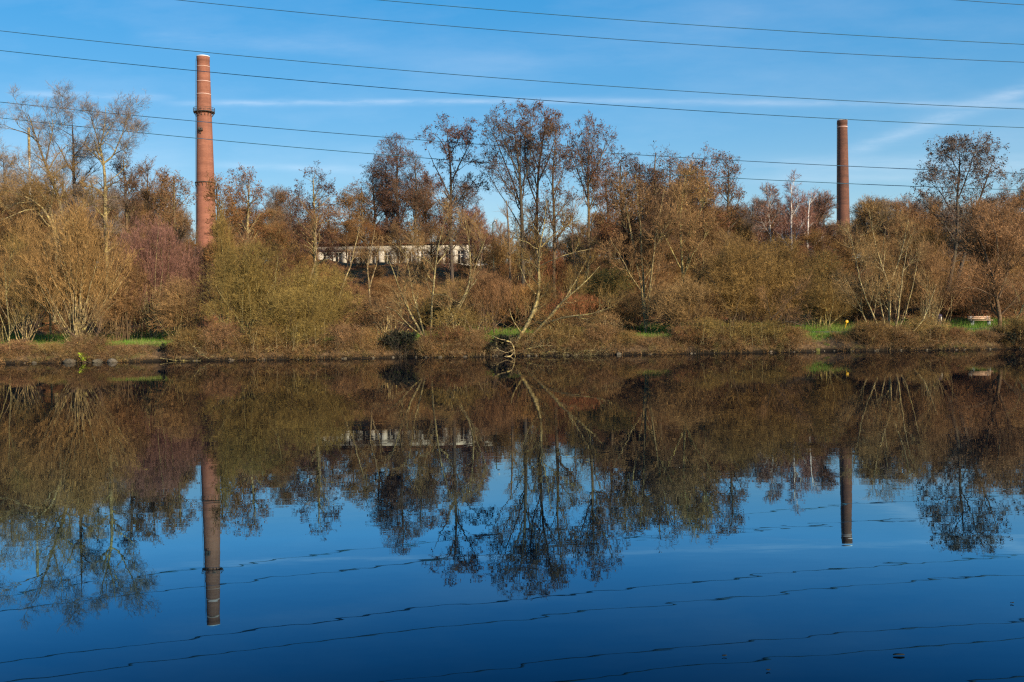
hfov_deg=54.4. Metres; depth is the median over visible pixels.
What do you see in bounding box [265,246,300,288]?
alder tree
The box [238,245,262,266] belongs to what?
alder tree
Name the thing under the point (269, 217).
bare tree
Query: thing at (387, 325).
bare bush
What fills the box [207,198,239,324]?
coppiced tree
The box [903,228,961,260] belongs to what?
scrub bush
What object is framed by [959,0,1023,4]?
power line
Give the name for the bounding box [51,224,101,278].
bare tree
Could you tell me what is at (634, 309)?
brown bush
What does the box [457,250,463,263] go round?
window
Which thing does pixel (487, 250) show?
alder tree
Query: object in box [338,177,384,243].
alder tree
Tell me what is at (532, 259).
scrub bush
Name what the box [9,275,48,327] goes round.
green shrub
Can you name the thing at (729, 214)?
bare tree
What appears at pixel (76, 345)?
bank brambles
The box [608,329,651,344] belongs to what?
bramble bush
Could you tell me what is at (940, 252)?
scrub bush
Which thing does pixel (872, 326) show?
bramble bush
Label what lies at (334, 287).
scrub bush
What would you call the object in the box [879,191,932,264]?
hill tree
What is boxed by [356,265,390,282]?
scrub bush
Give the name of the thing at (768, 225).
bare tree
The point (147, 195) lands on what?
alder tree
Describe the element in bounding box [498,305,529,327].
scrub bush
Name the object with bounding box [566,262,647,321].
green shrub
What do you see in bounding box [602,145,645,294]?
alder tree
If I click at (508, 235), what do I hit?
slender tree
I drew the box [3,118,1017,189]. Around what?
power line
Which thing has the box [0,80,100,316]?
bare tree
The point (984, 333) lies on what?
bramble bush
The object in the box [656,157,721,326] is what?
yellow stem tree
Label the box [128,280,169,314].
scrub bush
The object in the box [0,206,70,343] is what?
coppiced willow
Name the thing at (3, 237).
alder tree
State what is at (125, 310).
brown bush
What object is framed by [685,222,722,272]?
bare tree
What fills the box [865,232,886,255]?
bare tree
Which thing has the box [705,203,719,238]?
bare tree
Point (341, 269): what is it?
scrub bush
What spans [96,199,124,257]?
bare tree
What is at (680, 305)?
brown bush
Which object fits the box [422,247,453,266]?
scrub bush
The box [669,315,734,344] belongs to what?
bramble bush
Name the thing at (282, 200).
alder tree
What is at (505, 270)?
scrub bush
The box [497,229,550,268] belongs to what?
scrub bush
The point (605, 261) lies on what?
scrub bush
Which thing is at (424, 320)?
scrub bush
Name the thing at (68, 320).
scrub bush
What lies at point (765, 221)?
birch tree
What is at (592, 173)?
tall tree
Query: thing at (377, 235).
alder tree
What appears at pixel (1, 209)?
hill tree
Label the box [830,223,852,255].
bare tree
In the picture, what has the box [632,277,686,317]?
scrub bush
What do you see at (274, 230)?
bare tree
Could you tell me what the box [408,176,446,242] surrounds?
alder tree
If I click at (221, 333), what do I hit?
bramble bush
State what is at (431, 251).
alder tree
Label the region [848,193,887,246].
hill tree
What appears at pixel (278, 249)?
scrub bush
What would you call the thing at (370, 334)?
bramble bush
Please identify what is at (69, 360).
stone
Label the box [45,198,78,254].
bare tree
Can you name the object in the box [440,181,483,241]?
alder tree
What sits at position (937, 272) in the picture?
weeping shrub
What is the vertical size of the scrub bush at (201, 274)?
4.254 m
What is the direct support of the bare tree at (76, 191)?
on the ground at (360, 272)
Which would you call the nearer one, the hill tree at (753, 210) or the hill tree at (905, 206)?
the hill tree at (905, 206)
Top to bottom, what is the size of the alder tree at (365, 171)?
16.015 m
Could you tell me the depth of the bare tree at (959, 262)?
89.41 m
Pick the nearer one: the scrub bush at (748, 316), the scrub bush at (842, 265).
the scrub bush at (748, 316)
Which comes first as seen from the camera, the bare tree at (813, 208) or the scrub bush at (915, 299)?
the scrub bush at (915, 299)
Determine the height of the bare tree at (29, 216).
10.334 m
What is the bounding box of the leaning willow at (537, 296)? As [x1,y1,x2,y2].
[502,194,625,349]
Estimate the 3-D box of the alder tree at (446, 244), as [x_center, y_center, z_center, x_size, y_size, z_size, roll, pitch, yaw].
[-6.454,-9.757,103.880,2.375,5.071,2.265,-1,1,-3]
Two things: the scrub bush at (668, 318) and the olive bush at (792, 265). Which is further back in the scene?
the scrub bush at (668, 318)
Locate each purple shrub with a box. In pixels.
[112,209,197,339]
[155,239,230,332]
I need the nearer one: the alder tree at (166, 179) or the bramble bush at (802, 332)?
the bramble bush at (802, 332)
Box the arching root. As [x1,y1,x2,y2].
[490,335,518,356]
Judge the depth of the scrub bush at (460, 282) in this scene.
86.24 m
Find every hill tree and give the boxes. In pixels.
[0,147,28,224]
[0,191,14,259]
[141,171,183,228]
[262,184,297,245]
[738,194,768,234]
[796,187,838,243]
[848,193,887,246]
[861,193,901,237]
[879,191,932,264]
[906,193,952,237]
[974,182,1023,266]
[1003,183,1023,256]
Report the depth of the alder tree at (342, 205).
129.96 m
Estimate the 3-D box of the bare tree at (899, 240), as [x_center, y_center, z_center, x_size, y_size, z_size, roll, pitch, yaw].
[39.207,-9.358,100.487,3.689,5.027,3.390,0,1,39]
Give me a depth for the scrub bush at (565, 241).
105.04 m
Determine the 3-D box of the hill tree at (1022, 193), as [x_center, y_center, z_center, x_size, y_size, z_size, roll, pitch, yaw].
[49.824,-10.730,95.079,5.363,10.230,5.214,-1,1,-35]
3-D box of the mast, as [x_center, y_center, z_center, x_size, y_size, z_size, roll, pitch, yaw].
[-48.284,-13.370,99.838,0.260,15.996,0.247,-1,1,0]
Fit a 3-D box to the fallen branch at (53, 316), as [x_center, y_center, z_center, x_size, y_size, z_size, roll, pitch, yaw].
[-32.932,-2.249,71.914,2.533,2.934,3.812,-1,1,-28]
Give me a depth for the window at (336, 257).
116.03 m
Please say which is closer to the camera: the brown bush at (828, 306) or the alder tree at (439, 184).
the brown bush at (828, 306)
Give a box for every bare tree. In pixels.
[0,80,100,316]
[0,205,36,252]
[0,213,45,288]
[1,186,21,213]
[3,172,23,198]
[12,192,49,258]
[13,198,51,234]
[22,182,58,244]
[39,88,102,306]
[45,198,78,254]
[50,88,150,315]
[51,188,72,211]
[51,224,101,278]
[64,177,88,209]
[70,188,102,218]
[83,208,103,242]
[87,197,121,259]
[92,182,120,253]
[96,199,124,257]
[110,231,154,267]
[118,199,154,249]
[122,200,156,243]
[143,217,179,252]
[166,203,189,227]
[168,211,193,248]
[172,224,195,252]
[179,201,199,243]
[202,223,240,255]
[228,206,260,242]
[243,233,265,260]
[250,202,264,256]
[251,206,282,255]
[261,198,289,260]
[262,220,299,257]
[433,225,448,241]
[490,217,511,256]
[552,239,567,258]
[565,220,591,256]
[587,208,611,254]
[596,225,626,277]
[615,216,662,287]
[650,234,686,285]
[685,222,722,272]
[698,183,719,213]
[702,227,748,277]
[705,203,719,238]
[712,206,742,239]
[724,204,752,231]
[726,216,754,259]
[741,239,770,275]
[752,209,789,246]
[767,199,785,249]
[799,227,834,263]
[808,197,821,227]
[811,211,840,234]
[821,224,837,242]
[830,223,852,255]
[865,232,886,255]
[885,226,914,254]
[912,229,939,259]
[927,211,946,247]
[935,215,976,253]
[946,252,974,290]
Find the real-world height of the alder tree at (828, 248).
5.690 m
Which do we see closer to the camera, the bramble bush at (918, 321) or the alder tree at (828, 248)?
the bramble bush at (918, 321)
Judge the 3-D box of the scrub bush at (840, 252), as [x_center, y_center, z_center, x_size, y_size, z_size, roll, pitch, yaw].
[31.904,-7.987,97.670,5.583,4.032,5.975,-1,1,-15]
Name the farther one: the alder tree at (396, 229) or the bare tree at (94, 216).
the bare tree at (94, 216)
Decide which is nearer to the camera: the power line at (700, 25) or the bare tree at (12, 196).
the power line at (700, 25)
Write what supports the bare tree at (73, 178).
on the ground at (360, 272)
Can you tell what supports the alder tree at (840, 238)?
on the ground at (360, 272)
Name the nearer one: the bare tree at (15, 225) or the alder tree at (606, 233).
the bare tree at (15, 225)
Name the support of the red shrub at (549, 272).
on the ground at (360, 272)
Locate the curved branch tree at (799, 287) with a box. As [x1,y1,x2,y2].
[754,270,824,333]
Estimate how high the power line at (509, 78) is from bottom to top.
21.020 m
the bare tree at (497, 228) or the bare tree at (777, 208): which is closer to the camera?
the bare tree at (777, 208)
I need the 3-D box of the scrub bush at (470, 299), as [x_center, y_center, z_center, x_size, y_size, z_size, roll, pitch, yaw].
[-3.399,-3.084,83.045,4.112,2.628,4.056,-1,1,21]
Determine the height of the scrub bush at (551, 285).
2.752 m
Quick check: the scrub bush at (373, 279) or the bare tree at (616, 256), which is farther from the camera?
the bare tree at (616, 256)
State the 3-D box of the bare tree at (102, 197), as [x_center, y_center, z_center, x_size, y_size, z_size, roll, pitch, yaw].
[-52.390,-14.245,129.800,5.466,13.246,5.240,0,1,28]
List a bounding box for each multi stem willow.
[369,188,492,337]
[826,195,943,334]
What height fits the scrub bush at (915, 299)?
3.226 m
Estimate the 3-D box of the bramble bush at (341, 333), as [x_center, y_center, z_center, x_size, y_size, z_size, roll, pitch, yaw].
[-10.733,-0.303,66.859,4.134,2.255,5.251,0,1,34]
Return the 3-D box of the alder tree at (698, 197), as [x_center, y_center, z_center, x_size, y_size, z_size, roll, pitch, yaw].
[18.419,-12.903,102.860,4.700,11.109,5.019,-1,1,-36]
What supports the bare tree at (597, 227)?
on the ground at (360, 272)
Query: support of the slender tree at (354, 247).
on the ground at (360, 272)
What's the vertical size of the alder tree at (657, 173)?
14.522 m
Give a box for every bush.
[0,278,20,342]
[0,339,38,355]
[35,341,64,354]
[41,325,58,330]
[52,290,130,343]
[56,313,74,325]
[59,276,91,316]
[91,249,153,341]
[102,319,113,329]
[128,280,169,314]
[128,312,141,323]
[136,323,152,333]
[144,273,205,339]
[149,269,210,310]
[155,324,215,350]
[185,259,215,300]
[190,237,303,340]
[191,249,234,285]
[196,262,265,308]
[196,320,253,352]
[204,302,224,315]
[206,235,257,264]
[226,239,276,272]
[226,324,291,351]
[237,283,344,346]
[255,224,299,265]
[257,256,370,340]
[260,239,322,279]
[262,249,334,294]
[268,316,331,350]
[308,322,366,350]
[317,278,351,295]
[319,262,347,282]
[329,280,375,311]
[334,308,362,326]
[337,292,400,333]
[348,245,374,266]
[349,301,417,342]
[354,325,389,349]
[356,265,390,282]
[356,275,397,296]
[364,275,417,307]
[382,245,413,263]
[391,283,432,311]
[401,255,439,277]
[402,307,434,329]
[417,287,453,319]
[420,321,473,347]
[421,302,504,342]
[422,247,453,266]
[423,277,441,297]
[436,279,483,308]
[443,266,541,333]
[454,255,480,277]
[455,327,499,346]
[457,292,487,311]
[460,306,485,327]
[475,235,534,282]
[478,249,499,269]
[479,288,519,320]
[482,262,529,290]
[487,278,556,329]
[494,278,530,309]
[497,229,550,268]
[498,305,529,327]
[514,306,589,341]
[516,236,570,272]
[519,297,554,319]
[519,327,555,346]
[525,260,579,297]
[530,277,566,297]
[544,300,559,320]
[548,322,593,346]
[558,231,603,271]
[567,273,600,304]
[568,311,590,328]
[575,308,632,338]
[576,255,627,291]
[583,322,616,345]
[584,254,621,275]
[595,221,618,260]
[605,285,659,331]
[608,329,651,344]
[617,264,649,295]
[625,264,681,303]
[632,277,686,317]
[638,273,743,335]
[649,268,690,285]
[656,309,678,324]
[663,323,711,343]
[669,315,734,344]
[672,269,712,298]
[674,255,713,295]
[676,227,800,330]
[704,290,727,315]
[709,266,759,296]
[709,320,768,344]
[715,228,768,258]
[727,307,763,324]
[743,231,832,329]
[751,317,808,341]
[758,246,813,286]
[783,326,814,342]
[792,273,859,329]
[808,240,870,277]
[814,257,852,277]
[814,270,894,322]
[838,270,857,299]
[842,297,869,319]
[842,318,902,341]
[853,267,881,306]
[854,241,920,324]
[860,235,910,266]
[876,323,917,340]
[877,300,902,316]
[881,285,917,310]
[892,285,954,314]
[901,314,951,337]
[902,261,948,300]
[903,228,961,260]
[905,245,949,281]
[911,309,935,320]
[930,291,975,313]
[933,325,976,339]
[935,263,1023,318]
[939,257,997,290]
[950,306,969,314]
[965,329,1019,340]
[987,254,1023,290]
[988,279,1023,320]
[992,315,1023,339]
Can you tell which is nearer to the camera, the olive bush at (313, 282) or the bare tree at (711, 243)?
the olive bush at (313, 282)
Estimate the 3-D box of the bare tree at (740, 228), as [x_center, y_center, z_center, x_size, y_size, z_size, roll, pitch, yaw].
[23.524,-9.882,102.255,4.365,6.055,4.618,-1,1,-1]
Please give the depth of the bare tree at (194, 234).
137.74 m
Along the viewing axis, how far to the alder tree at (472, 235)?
98.79 m
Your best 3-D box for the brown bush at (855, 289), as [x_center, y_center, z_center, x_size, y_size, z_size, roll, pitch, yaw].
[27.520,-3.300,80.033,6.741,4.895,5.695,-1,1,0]
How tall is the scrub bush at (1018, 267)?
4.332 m
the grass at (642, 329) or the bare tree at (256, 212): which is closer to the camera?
the grass at (642, 329)
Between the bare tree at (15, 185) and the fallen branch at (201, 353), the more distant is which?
the bare tree at (15, 185)
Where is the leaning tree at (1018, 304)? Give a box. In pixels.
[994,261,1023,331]
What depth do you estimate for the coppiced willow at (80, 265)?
68.70 m
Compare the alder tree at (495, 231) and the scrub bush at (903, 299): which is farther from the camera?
the alder tree at (495, 231)
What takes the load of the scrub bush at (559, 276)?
on the ground at (360, 272)
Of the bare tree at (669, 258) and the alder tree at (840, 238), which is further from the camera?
the alder tree at (840, 238)
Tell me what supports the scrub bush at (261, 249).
on the ground at (360, 272)
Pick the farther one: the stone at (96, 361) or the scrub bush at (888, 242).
the scrub bush at (888, 242)
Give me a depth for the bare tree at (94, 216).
108.98 m
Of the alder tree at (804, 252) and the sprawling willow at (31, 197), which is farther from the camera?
the alder tree at (804, 252)
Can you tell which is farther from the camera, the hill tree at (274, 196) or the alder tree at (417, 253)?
the hill tree at (274, 196)
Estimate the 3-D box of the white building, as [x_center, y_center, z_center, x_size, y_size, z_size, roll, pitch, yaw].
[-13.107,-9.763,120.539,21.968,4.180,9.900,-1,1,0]
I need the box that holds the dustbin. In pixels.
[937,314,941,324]
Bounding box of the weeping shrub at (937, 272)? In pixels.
[903,234,966,326]
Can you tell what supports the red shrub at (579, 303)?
on the ground at (360, 272)
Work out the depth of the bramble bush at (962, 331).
65.94 m
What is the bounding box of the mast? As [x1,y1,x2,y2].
[27,127,30,218]
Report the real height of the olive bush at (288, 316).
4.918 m
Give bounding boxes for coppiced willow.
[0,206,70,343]
[10,195,142,340]
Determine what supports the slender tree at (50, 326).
on the ground at (360, 272)
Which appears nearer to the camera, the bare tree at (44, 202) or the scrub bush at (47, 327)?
the scrub bush at (47, 327)
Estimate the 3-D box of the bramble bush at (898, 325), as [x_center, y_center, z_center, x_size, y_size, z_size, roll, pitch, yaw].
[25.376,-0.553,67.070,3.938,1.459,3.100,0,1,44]
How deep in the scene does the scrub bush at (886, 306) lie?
81.06 m
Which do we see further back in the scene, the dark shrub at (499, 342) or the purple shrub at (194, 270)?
the purple shrub at (194, 270)
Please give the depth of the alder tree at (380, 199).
131.32 m
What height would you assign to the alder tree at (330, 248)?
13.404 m
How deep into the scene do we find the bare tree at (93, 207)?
126.59 m
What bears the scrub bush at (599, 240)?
on the ground at (360, 272)
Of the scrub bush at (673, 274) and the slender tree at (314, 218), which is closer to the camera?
the slender tree at (314, 218)
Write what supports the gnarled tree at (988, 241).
on the ground at (360, 272)
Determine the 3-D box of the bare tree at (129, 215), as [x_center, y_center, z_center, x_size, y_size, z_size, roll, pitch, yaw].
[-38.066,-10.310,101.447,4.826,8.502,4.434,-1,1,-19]
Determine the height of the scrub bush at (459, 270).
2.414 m
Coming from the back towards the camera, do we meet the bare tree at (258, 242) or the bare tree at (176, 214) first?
the bare tree at (176, 214)
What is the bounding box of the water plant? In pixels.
[77,353,88,360]
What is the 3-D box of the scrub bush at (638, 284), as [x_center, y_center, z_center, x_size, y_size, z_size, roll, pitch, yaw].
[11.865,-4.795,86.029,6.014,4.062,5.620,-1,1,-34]
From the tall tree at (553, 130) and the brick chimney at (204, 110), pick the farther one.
the brick chimney at (204, 110)
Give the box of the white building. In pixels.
[306,242,491,265]
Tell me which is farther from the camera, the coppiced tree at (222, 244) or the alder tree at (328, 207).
the alder tree at (328, 207)
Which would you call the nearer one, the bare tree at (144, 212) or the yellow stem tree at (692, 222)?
the yellow stem tree at (692, 222)
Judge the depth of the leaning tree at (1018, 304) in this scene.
67.98 m
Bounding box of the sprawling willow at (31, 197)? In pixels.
[0,144,113,321]
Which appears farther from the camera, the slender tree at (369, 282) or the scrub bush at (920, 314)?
the slender tree at (369, 282)
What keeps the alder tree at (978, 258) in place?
on the ground at (360, 272)
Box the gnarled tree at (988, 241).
[945,189,1023,326]
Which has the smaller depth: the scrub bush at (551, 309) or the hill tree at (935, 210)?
the scrub bush at (551, 309)
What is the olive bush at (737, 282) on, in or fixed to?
on the ground at (360, 272)
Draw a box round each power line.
[0,30,1020,108]
[0,50,1023,127]
[1,102,1023,173]
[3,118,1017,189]
[180,0,1023,62]
[381,0,1023,44]
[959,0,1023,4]
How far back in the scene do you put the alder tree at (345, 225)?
103.79 m
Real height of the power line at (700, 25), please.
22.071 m
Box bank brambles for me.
[0,316,1023,363]
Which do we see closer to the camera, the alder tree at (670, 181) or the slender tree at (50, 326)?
the slender tree at (50, 326)
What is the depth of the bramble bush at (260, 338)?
66.21 m
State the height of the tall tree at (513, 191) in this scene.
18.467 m
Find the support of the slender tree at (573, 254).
on the ground at (360, 272)
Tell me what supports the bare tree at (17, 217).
on the ground at (360, 272)
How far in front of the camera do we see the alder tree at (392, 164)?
128.12 m
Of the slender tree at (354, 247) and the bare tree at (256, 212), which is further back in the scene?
the bare tree at (256, 212)
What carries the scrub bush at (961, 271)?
on the ground at (360, 272)
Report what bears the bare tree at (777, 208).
on the ground at (360, 272)
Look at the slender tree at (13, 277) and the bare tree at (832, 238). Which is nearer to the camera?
the slender tree at (13, 277)
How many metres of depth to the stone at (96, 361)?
65.23 m
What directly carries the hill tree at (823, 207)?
on the ground at (360, 272)
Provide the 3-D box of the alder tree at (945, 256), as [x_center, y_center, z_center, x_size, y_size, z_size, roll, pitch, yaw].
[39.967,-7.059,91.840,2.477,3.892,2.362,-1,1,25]
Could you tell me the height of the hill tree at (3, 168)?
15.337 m
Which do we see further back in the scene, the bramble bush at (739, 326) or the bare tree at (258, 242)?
the bare tree at (258, 242)
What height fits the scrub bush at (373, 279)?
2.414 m
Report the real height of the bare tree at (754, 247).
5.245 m
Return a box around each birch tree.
[751,181,789,257]
[770,168,809,254]
[793,189,826,263]
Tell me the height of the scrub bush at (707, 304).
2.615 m
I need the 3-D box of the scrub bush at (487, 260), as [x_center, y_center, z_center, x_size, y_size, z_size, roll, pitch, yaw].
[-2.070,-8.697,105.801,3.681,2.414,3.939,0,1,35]
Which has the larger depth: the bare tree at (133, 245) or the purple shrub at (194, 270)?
the bare tree at (133, 245)
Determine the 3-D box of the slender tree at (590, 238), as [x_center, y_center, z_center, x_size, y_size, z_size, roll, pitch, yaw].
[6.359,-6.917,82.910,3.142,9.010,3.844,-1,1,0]
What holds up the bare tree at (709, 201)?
on the ground at (360, 272)
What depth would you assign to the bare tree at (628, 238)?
89.80 m
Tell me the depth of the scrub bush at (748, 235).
104.97 m
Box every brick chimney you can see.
[193,55,215,247]
[837,119,849,251]
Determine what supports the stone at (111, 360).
on the ground at (360, 272)
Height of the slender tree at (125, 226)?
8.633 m
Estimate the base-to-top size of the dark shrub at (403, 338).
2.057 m
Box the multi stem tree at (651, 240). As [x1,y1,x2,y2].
[594,166,688,332]
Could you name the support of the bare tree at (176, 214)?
on the ground at (360, 272)
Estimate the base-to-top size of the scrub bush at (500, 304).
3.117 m
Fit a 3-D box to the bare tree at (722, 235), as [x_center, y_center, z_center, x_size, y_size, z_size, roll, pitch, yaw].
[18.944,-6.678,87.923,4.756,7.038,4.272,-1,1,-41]
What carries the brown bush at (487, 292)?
on the ground at (360, 272)
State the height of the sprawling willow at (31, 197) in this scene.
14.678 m
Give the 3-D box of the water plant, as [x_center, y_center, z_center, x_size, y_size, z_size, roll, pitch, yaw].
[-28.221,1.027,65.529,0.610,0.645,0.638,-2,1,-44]
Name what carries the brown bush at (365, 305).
on the ground at (360, 272)
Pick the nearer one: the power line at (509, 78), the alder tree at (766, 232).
the power line at (509, 78)
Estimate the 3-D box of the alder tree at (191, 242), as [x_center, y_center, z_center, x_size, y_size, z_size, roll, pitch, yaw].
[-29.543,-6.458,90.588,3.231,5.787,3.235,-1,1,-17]
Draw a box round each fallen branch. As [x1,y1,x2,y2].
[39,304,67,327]
[160,342,217,360]
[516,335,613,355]
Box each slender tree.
[0,225,40,353]
[34,227,59,333]
[103,223,134,333]
[233,227,259,308]
[298,197,326,289]
[338,212,376,299]
[345,212,386,304]
[494,200,527,301]
[560,195,590,294]
[575,209,604,306]
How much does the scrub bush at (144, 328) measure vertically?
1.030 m
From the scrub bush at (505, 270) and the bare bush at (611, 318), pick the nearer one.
the bare bush at (611, 318)
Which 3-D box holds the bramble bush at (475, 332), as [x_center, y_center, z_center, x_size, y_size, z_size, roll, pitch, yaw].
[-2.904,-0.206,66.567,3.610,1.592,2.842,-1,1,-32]
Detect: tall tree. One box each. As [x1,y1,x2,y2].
[474,98,550,315]
[509,98,565,282]
[536,110,580,301]
[560,111,619,312]
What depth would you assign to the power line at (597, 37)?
87.67 m
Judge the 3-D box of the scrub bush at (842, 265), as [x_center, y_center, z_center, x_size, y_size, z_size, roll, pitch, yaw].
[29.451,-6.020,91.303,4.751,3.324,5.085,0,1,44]
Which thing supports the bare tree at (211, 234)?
on the ground at (360, 272)
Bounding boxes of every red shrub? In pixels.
[527,244,577,298]
[538,291,607,326]
[580,294,627,326]
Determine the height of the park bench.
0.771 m
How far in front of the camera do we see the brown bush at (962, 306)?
79.76 m
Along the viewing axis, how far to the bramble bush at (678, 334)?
66.21 m
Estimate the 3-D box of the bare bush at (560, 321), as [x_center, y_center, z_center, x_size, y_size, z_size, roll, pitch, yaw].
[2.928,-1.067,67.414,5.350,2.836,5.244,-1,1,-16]
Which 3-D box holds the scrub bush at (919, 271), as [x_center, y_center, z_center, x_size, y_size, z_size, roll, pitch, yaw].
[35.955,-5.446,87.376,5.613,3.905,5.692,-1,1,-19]
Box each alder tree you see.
[0,215,14,270]
[34,227,64,272]
[90,224,122,289]
[103,149,145,252]
[124,154,169,229]
[150,165,197,273]
[168,238,202,273]
[199,171,242,299]
[201,246,215,292]
[220,165,270,251]
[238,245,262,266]
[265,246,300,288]
[271,189,317,247]
[281,160,345,287]
[293,220,312,259]
[308,196,352,243]
[323,228,341,265]
[328,187,372,243]
[336,221,356,268]
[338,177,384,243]
[348,162,395,242]
[357,221,378,268]
[363,155,406,242]
[367,132,430,241]
[371,227,386,265]
[387,219,407,263]
[388,150,438,241]
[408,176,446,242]
[409,230,424,264]
[414,113,491,304]
[419,215,444,268]
[439,228,459,259]
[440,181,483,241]
[455,204,498,266]
[472,224,489,270]
[482,227,501,265]
[582,244,602,272]
[587,162,631,284]
[589,257,613,282]
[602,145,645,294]
[618,152,665,241]
[628,140,686,303]
[645,153,692,274]
[659,162,705,269]
[675,162,717,238]
[683,141,732,256]
[704,151,751,252]
[751,224,782,259]
[781,222,805,249]
[784,245,810,280]
[805,241,839,275]
[832,223,866,275]
[840,225,858,246]
[842,236,869,275]
[904,128,1023,300]
[931,245,950,283]
[965,248,993,279]
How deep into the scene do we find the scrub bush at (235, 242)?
104.06 m
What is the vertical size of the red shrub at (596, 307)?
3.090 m
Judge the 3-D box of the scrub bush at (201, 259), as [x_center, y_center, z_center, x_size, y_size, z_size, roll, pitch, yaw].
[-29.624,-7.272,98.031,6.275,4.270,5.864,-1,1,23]
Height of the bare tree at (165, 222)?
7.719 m
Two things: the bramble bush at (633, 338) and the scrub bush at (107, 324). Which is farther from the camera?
the scrub bush at (107, 324)
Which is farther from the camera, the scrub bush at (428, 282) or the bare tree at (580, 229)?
the bare tree at (580, 229)
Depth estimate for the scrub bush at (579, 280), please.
87.38 m
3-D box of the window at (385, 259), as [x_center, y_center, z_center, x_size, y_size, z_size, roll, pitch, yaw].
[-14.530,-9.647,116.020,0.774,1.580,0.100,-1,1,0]
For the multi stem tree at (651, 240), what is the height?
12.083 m
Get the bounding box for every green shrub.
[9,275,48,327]
[408,287,471,326]
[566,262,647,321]
[799,245,859,310]
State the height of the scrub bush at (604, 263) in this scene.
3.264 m
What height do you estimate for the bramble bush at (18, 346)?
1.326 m
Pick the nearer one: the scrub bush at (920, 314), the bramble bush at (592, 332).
the bramble bush at (592, 332)
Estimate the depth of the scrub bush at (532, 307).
81.96 m
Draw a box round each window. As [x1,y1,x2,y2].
[335,252,341,261]
[384,251,390,263]
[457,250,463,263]
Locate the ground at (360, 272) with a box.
[0,259,1023,363]
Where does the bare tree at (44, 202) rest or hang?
on the ground at (360, 272)
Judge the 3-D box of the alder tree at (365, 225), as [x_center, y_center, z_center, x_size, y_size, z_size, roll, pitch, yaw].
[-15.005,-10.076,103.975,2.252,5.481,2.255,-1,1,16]
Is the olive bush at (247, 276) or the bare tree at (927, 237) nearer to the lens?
the olive bush at (247, 276)
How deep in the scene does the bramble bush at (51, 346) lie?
66.20 m
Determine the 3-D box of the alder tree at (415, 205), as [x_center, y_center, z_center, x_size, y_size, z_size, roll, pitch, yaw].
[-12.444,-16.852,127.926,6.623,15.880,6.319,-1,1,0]
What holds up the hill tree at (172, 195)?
on the ground at (360, 272)
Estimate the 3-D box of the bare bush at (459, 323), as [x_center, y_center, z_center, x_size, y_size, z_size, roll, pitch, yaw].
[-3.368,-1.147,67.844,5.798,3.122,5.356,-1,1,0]
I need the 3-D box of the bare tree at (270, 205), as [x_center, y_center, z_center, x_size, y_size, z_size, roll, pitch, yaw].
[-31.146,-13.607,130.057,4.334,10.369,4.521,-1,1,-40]
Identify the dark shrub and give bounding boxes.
[155,342,177,356]
[380,329,417,357]
[482,332,514,355]
[996,331,1018,344]
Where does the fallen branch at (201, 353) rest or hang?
on the ground at (360, 272)
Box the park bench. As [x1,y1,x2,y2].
[967,316,990,324]
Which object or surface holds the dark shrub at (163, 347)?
on the ground at (360, 272)
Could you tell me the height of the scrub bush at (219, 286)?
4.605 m
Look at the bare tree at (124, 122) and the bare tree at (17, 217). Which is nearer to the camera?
the bare tree at (124, 122)
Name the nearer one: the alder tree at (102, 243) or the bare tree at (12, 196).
the alder tree at (102, 243)
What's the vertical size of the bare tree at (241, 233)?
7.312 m
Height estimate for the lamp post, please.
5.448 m
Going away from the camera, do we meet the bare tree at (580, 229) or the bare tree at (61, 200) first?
the bare tree at (61, 200)
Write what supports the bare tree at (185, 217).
on the ground at (360, 272)
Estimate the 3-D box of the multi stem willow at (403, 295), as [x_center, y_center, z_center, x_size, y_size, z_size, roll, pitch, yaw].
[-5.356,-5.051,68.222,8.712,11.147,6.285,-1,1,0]
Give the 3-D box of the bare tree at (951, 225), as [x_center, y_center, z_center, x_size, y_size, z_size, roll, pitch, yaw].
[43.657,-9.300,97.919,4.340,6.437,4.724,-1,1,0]
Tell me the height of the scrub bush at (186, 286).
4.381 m
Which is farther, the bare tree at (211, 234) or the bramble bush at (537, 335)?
the bare tree at (211, 234)
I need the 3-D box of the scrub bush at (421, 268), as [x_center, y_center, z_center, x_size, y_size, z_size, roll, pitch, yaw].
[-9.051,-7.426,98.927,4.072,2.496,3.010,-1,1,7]
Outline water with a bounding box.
[0,349,1023,681]
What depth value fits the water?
9.43 m
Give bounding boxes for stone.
[63,358,76,362]
[92,359,102,362]
[107,358,117,361]
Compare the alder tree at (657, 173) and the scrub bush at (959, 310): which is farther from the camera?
the alder tree at (657, 173)
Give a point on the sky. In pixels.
(239, 99)
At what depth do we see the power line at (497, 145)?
86.78 m
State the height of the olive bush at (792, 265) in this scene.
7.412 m
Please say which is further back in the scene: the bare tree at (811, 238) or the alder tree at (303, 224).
the alder tree at (303, 224)
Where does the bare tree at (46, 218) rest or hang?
on the ground at (360, 272)
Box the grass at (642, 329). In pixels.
[0,315,1023,347]
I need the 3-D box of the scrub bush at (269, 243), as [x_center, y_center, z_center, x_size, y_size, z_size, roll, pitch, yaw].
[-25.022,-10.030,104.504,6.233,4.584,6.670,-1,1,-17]
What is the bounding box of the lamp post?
[492,220,495,266]
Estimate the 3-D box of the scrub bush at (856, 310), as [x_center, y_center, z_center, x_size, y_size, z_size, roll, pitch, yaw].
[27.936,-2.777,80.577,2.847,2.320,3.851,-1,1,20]
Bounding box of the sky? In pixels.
[0,0,1023,262]

